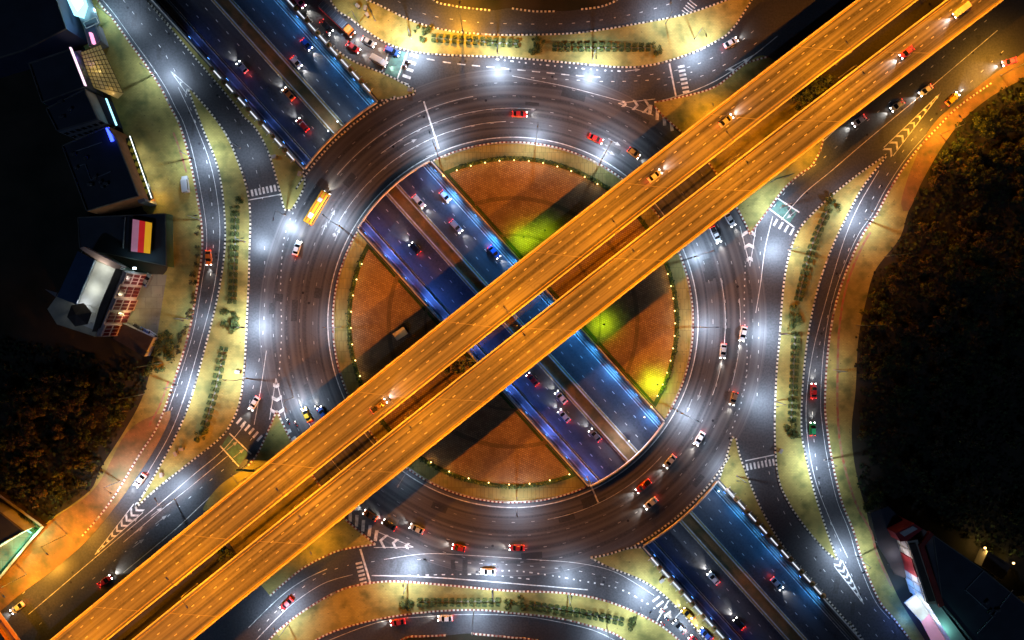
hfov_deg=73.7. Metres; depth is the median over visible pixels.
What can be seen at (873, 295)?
bush
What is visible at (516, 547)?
car
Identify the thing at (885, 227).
pavement
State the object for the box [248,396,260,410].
car
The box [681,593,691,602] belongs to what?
barrier panel
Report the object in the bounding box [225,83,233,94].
barrier panel
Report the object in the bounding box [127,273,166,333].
forecourt
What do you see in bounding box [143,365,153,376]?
bush
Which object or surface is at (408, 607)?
bush
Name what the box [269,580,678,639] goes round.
pavement
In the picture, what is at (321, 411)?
car
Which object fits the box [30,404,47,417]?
tree
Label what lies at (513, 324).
underpass
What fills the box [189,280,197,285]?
bush
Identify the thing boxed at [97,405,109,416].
tree
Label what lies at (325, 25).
car
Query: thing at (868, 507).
tree
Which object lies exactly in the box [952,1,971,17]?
van
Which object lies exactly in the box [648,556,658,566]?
barrier panel
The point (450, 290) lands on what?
underpass road
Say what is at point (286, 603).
car
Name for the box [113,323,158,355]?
carport
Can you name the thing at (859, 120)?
car
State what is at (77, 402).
tree
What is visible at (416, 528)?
car
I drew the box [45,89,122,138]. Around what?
shop building
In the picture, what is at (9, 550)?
forecourt
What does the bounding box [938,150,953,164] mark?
tree
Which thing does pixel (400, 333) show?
shed
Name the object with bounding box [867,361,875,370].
bush
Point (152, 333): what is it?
car
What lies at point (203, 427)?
bush
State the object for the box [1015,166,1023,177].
tree
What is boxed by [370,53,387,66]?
van
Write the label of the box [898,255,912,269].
tree
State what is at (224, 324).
bush
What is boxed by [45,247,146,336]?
courtyard house
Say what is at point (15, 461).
tree
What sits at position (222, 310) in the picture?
bush
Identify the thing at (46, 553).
lamp post
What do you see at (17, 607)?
car
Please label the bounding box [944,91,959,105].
suv
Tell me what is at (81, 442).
tree
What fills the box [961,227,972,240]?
tree
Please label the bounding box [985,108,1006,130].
tree
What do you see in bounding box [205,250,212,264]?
car
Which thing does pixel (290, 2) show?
barrier panel
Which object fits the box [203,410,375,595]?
pavement
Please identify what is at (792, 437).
bush
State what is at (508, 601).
bush
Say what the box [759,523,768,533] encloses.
barrier panel
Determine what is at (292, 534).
flyover
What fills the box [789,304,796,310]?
bush
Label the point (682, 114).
pavement
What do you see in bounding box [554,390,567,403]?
car
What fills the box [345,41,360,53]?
car
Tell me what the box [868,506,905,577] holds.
forecourt
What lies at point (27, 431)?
tree
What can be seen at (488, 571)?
car
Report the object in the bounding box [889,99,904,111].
car
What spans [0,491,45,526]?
garden wall
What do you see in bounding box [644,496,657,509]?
car
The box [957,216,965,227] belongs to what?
tree
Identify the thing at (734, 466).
pavement
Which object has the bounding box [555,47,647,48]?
path
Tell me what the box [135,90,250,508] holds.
pavement
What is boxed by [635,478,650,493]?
pickup truck
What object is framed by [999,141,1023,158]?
tree
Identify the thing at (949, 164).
tree
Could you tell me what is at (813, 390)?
car
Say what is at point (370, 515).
car
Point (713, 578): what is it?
car
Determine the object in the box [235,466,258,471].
road sign
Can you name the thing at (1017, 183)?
tree
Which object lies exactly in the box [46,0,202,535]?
pavement
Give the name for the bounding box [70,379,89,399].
tree
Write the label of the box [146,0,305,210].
pavement
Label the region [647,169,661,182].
car
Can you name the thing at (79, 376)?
tree
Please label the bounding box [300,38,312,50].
car
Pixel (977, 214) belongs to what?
tree
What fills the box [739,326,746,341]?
car
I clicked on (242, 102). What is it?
barrier panel
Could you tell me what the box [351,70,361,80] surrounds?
barrier panel
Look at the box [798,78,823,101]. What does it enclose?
tree
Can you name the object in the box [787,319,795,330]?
bush
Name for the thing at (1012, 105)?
tree
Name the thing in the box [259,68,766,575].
ring road
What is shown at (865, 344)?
bush
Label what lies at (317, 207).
bus
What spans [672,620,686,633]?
car
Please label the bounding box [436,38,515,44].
path
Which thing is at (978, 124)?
tree
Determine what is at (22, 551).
garden wall
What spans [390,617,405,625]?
car
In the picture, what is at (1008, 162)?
tree
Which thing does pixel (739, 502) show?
barrier panel
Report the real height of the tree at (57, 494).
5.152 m
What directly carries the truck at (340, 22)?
on the road at (124, 540)
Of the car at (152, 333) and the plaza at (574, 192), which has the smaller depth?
the car at (152, 333)
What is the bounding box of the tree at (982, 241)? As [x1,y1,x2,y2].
[973,230,995,251]
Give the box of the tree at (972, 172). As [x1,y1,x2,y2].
[961,164,986,185]
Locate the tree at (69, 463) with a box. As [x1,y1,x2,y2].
[64,453,76,469]
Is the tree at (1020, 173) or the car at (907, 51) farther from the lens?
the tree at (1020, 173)
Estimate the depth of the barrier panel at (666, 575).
207.90 m
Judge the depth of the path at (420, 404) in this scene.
208.83 m
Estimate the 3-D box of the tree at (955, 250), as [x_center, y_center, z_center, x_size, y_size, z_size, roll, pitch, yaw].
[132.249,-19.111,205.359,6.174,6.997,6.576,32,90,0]
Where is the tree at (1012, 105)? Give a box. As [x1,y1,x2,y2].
[1003,99,1018,108]
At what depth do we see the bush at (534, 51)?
207.67 m
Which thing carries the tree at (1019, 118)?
on the ground at (924, 520)
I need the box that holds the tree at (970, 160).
[955,154,981,173]
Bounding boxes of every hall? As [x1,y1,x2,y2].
[28,44,122,105]
[77,213,173,266]
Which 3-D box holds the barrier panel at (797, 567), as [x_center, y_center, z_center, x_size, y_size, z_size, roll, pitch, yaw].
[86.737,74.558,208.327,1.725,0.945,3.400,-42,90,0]
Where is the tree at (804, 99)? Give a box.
[792,88,809,110]
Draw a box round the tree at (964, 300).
[960,297,971,307]
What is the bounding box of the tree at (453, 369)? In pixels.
[443,361,459,374]
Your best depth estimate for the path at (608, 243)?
208.83 m
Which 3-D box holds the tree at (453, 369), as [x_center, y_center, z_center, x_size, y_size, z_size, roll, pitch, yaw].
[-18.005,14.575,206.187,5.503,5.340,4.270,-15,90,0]
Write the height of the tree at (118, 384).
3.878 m
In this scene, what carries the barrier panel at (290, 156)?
on the underpass
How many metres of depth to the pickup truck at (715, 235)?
207.95 m
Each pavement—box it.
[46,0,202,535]
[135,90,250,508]
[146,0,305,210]
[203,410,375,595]
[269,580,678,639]
[330,0,751,67]
[331,45,415,100]
[332,231,586,502]
[401,633,537,639]
[433,0,616,11]
[433,141,693,418]
[590,547,721,639]
[654,55,823,234]
[718,436,863,639]
[774,154,886,559]
[824,83,991,639]
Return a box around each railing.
[334,235,582,501]
[443,143,691,409]
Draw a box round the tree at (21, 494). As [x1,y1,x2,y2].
[18,485,26,498]
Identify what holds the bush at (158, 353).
on the pavement at (149, 120)
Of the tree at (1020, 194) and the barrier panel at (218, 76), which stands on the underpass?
the barrier panel at (218, 76)
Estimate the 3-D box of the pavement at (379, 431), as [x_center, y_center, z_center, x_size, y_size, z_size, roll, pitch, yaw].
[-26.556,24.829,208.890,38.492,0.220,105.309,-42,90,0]
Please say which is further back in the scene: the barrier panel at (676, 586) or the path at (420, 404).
the path at (420, 404)
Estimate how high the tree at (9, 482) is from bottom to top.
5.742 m
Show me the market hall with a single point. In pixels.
(105, 234)
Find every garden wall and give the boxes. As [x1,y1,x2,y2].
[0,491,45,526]
[0,524,46,580]
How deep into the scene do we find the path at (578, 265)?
208.83 m
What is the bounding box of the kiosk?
[83,17,108,48]
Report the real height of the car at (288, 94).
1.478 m
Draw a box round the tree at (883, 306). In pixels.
[877,300,892,316]
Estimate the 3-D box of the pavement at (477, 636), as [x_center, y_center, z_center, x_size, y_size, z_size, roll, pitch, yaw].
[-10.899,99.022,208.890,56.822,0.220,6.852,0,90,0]
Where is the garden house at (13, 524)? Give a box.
[0,502,34,546]
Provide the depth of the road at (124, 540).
209.00 m
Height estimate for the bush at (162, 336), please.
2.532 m
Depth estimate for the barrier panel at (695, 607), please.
207.90 m
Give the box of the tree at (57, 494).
[49,481,65,500]
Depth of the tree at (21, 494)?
205.82 m
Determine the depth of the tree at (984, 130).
204.14 m
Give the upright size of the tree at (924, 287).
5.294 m
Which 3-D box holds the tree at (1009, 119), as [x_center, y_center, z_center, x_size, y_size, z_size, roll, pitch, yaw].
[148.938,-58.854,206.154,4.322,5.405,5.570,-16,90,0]
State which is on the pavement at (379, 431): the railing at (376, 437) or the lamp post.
the railing at (376, 437)
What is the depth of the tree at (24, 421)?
203.84 m
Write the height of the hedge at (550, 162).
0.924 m
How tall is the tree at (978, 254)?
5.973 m
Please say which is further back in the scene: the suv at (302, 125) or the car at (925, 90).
the suv at (302, 125)
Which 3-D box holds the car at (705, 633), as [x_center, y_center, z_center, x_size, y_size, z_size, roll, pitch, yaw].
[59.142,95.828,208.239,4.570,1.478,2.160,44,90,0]
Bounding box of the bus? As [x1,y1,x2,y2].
[303,190,330,225]
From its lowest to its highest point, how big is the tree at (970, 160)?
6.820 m
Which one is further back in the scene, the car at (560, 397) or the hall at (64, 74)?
the car at (560, 397)
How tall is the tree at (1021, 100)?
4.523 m
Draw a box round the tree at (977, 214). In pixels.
[968,207,980,217]
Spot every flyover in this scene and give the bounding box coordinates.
[50,0,917,639]
[132,0,1002,639]
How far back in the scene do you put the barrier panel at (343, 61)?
207.90 m
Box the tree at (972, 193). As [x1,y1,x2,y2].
[968,184,982,195]
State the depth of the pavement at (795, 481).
208.85 m
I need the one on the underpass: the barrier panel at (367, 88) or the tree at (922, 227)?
the barrier panel at (367, 88)
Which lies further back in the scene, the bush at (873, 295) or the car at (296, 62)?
the car at (296, 62)
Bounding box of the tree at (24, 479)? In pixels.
[13,475,35,492]
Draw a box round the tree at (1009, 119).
[999,115,1015,132]
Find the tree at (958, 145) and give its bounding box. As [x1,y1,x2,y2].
[951,137,967,152]
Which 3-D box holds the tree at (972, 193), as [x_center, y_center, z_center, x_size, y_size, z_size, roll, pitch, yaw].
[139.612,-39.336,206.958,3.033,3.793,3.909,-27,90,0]
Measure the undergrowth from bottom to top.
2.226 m
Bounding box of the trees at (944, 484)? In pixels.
[854,77,1023,558]
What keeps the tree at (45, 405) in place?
on the ground at (42, 208)
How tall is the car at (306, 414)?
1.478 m
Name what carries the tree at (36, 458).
on the ground at (42, 208)
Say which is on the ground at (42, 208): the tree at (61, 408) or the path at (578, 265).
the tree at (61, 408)
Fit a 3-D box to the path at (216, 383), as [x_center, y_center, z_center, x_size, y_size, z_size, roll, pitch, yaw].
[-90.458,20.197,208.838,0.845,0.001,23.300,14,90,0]
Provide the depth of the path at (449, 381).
208.83 m
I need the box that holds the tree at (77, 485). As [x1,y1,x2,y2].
[74,479,86,489]
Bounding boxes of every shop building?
[0,0,99,77]
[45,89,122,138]
[61,126,156,215]
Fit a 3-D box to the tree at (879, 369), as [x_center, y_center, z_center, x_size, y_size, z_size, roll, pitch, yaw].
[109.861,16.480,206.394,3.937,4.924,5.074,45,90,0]
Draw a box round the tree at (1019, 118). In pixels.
[1014,114,1023,133]
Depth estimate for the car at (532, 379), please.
213.49 m
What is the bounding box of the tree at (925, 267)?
[918,257,937,273]
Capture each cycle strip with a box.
[148,381,168,426]
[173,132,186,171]
[836,232,892,586]
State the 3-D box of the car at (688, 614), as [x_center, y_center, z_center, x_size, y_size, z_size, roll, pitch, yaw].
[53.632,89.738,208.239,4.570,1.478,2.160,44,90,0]
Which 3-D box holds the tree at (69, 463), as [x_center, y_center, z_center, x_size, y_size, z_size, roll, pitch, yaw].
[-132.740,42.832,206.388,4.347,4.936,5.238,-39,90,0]
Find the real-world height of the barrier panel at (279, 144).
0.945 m
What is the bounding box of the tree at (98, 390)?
[94,385,108,395]
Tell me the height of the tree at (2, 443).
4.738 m
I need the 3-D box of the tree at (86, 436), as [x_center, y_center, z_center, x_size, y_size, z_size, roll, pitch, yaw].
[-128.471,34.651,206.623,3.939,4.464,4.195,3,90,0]
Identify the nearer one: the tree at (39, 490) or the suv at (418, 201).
the tree at (39, 490)
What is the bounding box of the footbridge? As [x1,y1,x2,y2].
[0,612,20,639]
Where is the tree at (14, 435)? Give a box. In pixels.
[6,431,28,450]
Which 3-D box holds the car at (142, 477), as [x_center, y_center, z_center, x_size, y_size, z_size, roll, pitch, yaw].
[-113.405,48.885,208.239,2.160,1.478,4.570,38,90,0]
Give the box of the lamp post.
[42,534,67,555]
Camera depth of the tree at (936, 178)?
203.86 m
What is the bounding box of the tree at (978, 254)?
[967,241,985,260]
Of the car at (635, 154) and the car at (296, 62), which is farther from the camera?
the car at (296, 62)
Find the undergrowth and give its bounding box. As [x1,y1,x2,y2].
[0,335,151,520]
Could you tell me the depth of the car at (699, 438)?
207.99 m
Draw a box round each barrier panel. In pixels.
[212,69,221,80]
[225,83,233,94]
[236,97,246,107]
[248,111,258,121]
[261,124,270,135]
[273,137,282,148]
[285,151,294,161]
[286,0,296,7]
[296,9,307,19]
[307,21,317,31]
[318,34,328,43]
[329,46,339,55]
[340,58,350,68]
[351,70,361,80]
[362,82,372,92]
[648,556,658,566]
[659,568,669,578]
[670,581,680,590]
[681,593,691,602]
[692,605,702,615]
[703,617,713,627]
[714,629,724,639]
[726,487,735,497]
[737,499,746,509]
[748,511,757,521]
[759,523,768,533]
[769,535,779,545]
[780,547,789,558]
[791,559,800,570]
[802,571,811,582]
[813,584,822,594]
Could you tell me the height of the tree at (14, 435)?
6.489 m
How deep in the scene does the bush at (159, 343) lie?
207.46 m
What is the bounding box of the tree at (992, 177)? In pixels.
[981,167,998,184]
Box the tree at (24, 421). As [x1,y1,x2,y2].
[18,408,38,429]
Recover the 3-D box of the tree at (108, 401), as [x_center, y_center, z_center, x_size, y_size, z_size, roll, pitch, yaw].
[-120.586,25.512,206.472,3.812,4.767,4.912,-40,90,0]
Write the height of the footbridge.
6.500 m
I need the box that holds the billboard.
[120,217,152,253]
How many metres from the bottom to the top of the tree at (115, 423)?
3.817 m
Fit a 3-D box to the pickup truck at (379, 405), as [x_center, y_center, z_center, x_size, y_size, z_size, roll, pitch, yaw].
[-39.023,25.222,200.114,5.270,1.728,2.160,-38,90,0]
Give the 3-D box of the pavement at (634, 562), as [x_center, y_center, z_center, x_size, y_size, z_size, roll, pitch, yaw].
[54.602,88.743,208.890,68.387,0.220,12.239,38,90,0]
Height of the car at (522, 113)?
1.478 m
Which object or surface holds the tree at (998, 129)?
on the ground at (924, 520)
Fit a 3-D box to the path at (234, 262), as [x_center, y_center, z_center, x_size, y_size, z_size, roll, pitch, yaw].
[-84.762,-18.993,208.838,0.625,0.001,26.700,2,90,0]
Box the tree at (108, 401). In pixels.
[101,396,115,406]
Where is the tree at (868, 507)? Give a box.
[863,501,874,512]
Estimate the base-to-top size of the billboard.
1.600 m
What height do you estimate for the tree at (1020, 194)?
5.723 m
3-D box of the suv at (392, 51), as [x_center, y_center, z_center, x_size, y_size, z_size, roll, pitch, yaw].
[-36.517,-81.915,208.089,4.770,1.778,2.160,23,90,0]
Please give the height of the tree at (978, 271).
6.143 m
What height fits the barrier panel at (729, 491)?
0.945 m
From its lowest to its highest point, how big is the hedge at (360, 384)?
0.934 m
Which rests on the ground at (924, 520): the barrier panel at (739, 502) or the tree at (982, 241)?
the tree at (982, 241)
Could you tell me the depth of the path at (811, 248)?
208.84 m
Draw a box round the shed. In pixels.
[393,327,407,339]
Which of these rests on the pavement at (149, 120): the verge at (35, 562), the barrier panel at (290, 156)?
the verge at (35, 562)
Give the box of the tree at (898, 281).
[888,274,903,294]
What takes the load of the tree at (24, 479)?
on the ground at (42, 208)
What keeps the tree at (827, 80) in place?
on the road at (124, 540)
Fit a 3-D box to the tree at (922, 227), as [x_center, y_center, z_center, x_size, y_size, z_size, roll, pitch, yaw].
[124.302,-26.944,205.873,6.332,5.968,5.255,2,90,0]
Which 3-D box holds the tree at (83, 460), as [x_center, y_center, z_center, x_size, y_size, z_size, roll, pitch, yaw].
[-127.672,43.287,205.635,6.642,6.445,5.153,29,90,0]
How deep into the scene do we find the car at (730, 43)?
207.98 m
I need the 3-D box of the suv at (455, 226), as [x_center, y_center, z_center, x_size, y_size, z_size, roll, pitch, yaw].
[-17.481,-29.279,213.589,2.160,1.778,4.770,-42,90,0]
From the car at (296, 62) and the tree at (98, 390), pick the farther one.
the car at (296, 62)
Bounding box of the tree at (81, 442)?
[72,438,85,448]
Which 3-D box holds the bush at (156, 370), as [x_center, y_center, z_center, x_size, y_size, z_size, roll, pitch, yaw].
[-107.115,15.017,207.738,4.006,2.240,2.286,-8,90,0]
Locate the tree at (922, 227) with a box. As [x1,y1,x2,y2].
[915,221,939,238]
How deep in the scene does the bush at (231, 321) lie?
207.22 m
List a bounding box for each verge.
[0,410,170,610]
[901,53,1023,210]
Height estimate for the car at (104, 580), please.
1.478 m
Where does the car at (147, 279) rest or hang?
on the forecourt at (145, 313)
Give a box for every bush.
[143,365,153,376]
[150,348,161,357]
[152,340,162,347]
[153,365,165,372]
[156,329,171,339]
[163,340,173,350]
[163,351,174,363]
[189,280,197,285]
[199,426,208,434]
[219,308,229,315]
[220,319,228,327]
[228,323,239,330]
[230,319,238,331]
[399,601,407,609]
[400,603,410,610]
[503,597,510,603]
[530,47,537,55]
[786,425,795,433]
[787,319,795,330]
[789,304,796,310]
[790,433,801,438]
[825,196,834,204]
[858,341,867,348]
[859,309,868,314]
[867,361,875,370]
[868,291,880,304]
[869,307,877,314]
[871,320,879,330]
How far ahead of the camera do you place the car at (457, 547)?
207.91 m
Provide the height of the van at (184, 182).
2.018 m
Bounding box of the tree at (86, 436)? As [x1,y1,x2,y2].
[78,428,91,441]
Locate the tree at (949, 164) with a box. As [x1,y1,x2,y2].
[939,156,953,166]
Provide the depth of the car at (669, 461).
207.99 m
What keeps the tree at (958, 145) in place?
on the ground at (924, 520)
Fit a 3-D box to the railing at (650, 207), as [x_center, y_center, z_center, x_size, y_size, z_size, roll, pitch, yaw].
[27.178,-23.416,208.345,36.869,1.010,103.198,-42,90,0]
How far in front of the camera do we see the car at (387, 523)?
207.99 m
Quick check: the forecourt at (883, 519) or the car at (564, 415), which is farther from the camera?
the car at (564, 415)
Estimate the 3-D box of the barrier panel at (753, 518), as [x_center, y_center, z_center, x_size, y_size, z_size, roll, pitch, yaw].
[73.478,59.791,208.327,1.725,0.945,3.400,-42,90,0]
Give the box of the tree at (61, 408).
[56,400,74,420]
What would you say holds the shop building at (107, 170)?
on the ground at (42, 208)
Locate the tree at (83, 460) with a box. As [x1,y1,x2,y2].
[71,454,96,472]
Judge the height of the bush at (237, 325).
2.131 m
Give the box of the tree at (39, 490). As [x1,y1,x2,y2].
[26,483,47,508]
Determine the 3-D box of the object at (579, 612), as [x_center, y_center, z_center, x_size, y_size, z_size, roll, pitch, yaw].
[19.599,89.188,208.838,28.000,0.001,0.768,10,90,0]
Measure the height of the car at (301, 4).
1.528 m
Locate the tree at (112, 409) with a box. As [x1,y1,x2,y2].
[105,401,128,422]
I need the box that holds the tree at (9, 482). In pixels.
[1,472,19,489]
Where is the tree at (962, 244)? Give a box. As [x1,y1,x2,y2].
[953,238,966,253]
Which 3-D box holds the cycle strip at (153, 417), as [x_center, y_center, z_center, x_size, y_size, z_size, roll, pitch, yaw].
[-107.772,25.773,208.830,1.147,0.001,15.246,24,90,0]
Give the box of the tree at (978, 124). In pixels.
[972,116,988,129]
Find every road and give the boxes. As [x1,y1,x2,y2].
[0,0,1023,639]
[168,0,850,639]
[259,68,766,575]
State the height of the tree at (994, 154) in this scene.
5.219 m
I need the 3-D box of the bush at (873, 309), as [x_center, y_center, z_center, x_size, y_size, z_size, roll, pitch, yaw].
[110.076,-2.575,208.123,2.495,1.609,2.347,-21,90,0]
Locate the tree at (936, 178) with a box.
[928,164,946,188]
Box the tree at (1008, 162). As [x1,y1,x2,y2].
[1001,151,1023,171]
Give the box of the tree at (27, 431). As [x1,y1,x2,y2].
[24,420,36,434]
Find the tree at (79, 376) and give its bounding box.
[74,374,88,386]
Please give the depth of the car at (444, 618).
207.99 m
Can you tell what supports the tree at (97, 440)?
on the ground at (42, 208)
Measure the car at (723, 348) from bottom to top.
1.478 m
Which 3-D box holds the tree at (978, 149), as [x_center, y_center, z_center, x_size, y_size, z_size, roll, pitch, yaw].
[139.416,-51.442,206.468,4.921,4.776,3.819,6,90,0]
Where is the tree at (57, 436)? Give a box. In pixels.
[51,424,65,439]
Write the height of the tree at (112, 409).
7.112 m
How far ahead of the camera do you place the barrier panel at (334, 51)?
207.90 m
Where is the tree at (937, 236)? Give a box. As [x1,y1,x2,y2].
[929,231,948,245]
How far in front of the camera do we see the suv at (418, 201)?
213.28 m
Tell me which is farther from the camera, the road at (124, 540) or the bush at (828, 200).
the road at (124, 540)
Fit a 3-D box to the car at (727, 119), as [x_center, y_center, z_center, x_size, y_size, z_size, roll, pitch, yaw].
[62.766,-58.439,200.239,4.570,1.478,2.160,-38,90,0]
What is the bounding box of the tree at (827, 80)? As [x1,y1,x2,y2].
[809,74,834,91]
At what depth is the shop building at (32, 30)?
198.96 m
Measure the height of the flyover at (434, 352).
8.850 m
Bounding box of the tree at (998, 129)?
[989,123,1001,137]
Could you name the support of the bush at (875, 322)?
on the ground at (924, 520)
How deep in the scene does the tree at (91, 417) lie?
205.21 m
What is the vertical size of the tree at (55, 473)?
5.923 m
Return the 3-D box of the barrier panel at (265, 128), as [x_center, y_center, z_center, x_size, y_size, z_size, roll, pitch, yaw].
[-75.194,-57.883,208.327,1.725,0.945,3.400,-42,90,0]
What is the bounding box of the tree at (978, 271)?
[964,266,988,281]
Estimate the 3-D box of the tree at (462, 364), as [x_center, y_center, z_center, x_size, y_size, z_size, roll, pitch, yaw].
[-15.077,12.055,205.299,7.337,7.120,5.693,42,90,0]
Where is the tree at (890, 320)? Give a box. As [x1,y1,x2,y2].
[878,315,896,329]
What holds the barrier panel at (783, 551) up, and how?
on the underpass
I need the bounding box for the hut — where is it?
[974,547,1014,579]
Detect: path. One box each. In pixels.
[206,350,224,420]
[232,216,236,300]
[387,275,546,448]
[424,303,521,410]
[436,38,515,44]
[474,196,638,373]
[500,234,601,343]
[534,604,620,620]
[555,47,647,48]
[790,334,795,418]
[798,211,826,297]
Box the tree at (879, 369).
[869,366,885,381]
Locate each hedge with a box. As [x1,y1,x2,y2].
[345,254,564,488]
[455,155,679,395]
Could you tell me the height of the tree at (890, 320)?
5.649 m
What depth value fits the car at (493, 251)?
213.49 m
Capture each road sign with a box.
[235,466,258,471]
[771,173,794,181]
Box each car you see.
[10,601,24,613]
[97,575,112,587]
[132,323,141,329]
[133,473,146,487]
[142,273,151,287]
[146,329,157,336]
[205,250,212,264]
[236,61,248,73]
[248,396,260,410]
[279,597,293,610]
[282,87,295,100]
[290,56,301,68]
[292,240,301,255]
[295,0,305,8]
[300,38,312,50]
[301,407,312,421]
[317,406,326,417]
[319,19,332,33]
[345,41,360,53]
[361,36,375,47]
[363,510,377,520]
[382,519,396,530]
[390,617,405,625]
[409,242,420,254]
[409,523,424,533]
[438,614,452,621]
[439,190,450,202]
[452,543,465,551]
[481,568,495,574]
[487,245,500,258]
[509,544,523,550]
[512,110,526,117]
[526,372,538,386]
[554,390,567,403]
[557,409,570,422]
[588,133,603,143]
[588,428,601,441]
[627,147,639,158]
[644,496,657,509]
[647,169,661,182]
[663,454,676,467]
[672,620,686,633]
[681,607,694,621]
[688,634,697,639]
[693,431,705,445]
[699,627,712,639]
[707,571,719,585]
[718,114,733,127]
[719,343,726,358]
[723,37,737,48]
[724,213,735,226]
[729,392,737,404]
[733,617,744,629]
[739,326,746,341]
[770,576,783,589]
[809,422,816,435]
[810,383,816,397]
[852,114,866,126]
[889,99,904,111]
[899,45,914,58]
[918,83,933,96]
[1001,57,1017,66]
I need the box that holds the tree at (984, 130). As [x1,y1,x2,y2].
[978,123,995,139]
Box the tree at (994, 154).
[988,149,1005,162]
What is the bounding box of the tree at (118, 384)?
[112,381,124,393]
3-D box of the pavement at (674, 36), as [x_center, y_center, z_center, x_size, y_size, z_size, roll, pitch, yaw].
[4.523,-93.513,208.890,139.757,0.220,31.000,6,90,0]
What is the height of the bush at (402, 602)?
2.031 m
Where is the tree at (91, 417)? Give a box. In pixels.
[79,413,99,428]
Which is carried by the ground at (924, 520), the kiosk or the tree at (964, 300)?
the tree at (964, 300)
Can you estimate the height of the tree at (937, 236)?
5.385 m
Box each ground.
[0,46,167,574]
[852,81,1023,639]
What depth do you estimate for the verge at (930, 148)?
208.84 m
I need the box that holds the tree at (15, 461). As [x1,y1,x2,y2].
[8,456,26,473]
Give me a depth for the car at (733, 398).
207.83 m
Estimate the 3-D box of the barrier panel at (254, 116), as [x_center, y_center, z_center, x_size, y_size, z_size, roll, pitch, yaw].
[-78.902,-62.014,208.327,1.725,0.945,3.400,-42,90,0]
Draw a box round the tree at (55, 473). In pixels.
[45,470,64,490]
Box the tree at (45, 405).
[41,392,57,409]
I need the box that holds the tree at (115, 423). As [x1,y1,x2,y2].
[108,418,121,426]
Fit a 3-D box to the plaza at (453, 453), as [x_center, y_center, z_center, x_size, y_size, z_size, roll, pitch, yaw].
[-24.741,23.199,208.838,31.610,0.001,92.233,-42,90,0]
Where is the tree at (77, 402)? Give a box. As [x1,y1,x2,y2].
[65,397,88,415]
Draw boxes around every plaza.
[351,250,569,483]
[450,161,674,401]
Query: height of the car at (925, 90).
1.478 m
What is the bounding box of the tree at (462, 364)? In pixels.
[456,356,474,372]
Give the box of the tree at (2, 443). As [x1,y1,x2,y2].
[0,435,7,449]
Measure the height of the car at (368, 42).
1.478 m
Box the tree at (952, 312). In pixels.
[939,305,958,325]
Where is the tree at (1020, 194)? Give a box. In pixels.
[1012,189,1023,202]
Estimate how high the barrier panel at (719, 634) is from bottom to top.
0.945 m
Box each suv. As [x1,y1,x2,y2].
[296,118,309,131]
[384,46,399,56]
[412,194,425,208]
[449,219,462,233]
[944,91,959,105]
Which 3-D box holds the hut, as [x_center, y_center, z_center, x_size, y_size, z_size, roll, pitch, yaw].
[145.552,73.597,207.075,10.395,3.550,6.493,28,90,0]
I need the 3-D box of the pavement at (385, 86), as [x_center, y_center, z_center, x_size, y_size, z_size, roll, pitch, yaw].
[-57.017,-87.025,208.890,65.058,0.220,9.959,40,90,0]
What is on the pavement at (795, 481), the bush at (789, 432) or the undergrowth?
the bush at (789, 432)
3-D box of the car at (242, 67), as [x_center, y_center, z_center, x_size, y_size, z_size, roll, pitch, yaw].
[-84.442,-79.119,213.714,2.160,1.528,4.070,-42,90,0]
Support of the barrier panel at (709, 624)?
on the underpass
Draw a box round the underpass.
[151,0,860,639]
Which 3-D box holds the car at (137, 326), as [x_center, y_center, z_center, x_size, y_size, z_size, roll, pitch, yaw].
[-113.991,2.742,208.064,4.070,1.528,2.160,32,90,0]
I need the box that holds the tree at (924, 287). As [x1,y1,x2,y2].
[920,282,937,297]
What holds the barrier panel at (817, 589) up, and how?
on the underpass
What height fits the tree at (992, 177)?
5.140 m
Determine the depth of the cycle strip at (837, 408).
208.83 m
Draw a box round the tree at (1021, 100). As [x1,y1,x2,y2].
[1019,91,1023,104]
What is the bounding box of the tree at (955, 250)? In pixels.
[944,242,966,268]
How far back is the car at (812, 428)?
208.02 m
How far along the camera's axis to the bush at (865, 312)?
207.71 m
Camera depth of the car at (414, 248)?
213.35 m
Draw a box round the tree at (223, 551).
[216,546,233,561]
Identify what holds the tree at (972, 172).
on the ground at (924, 520)
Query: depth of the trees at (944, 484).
208.22 m
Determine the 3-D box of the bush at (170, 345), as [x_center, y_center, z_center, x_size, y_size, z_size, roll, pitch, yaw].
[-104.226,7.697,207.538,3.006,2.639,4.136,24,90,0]
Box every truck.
[318,0,354,37]
[370,399,386,413]
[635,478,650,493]
[709,226,721,243]
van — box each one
[180,176,189,192]
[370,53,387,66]
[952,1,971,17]
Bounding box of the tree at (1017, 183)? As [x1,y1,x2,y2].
[1011,176,1022,187]
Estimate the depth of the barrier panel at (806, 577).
207.90 m
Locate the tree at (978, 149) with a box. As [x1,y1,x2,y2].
[966,142,985,153]
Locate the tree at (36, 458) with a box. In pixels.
[22,447,45,467]
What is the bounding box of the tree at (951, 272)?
[943,269,956,282]
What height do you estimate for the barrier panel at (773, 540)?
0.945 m
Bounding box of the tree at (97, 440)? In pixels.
[92,436,106,447]
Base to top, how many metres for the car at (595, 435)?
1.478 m
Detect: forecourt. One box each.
[0,530,32,570]
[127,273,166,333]
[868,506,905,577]
[973,537,1023,584]

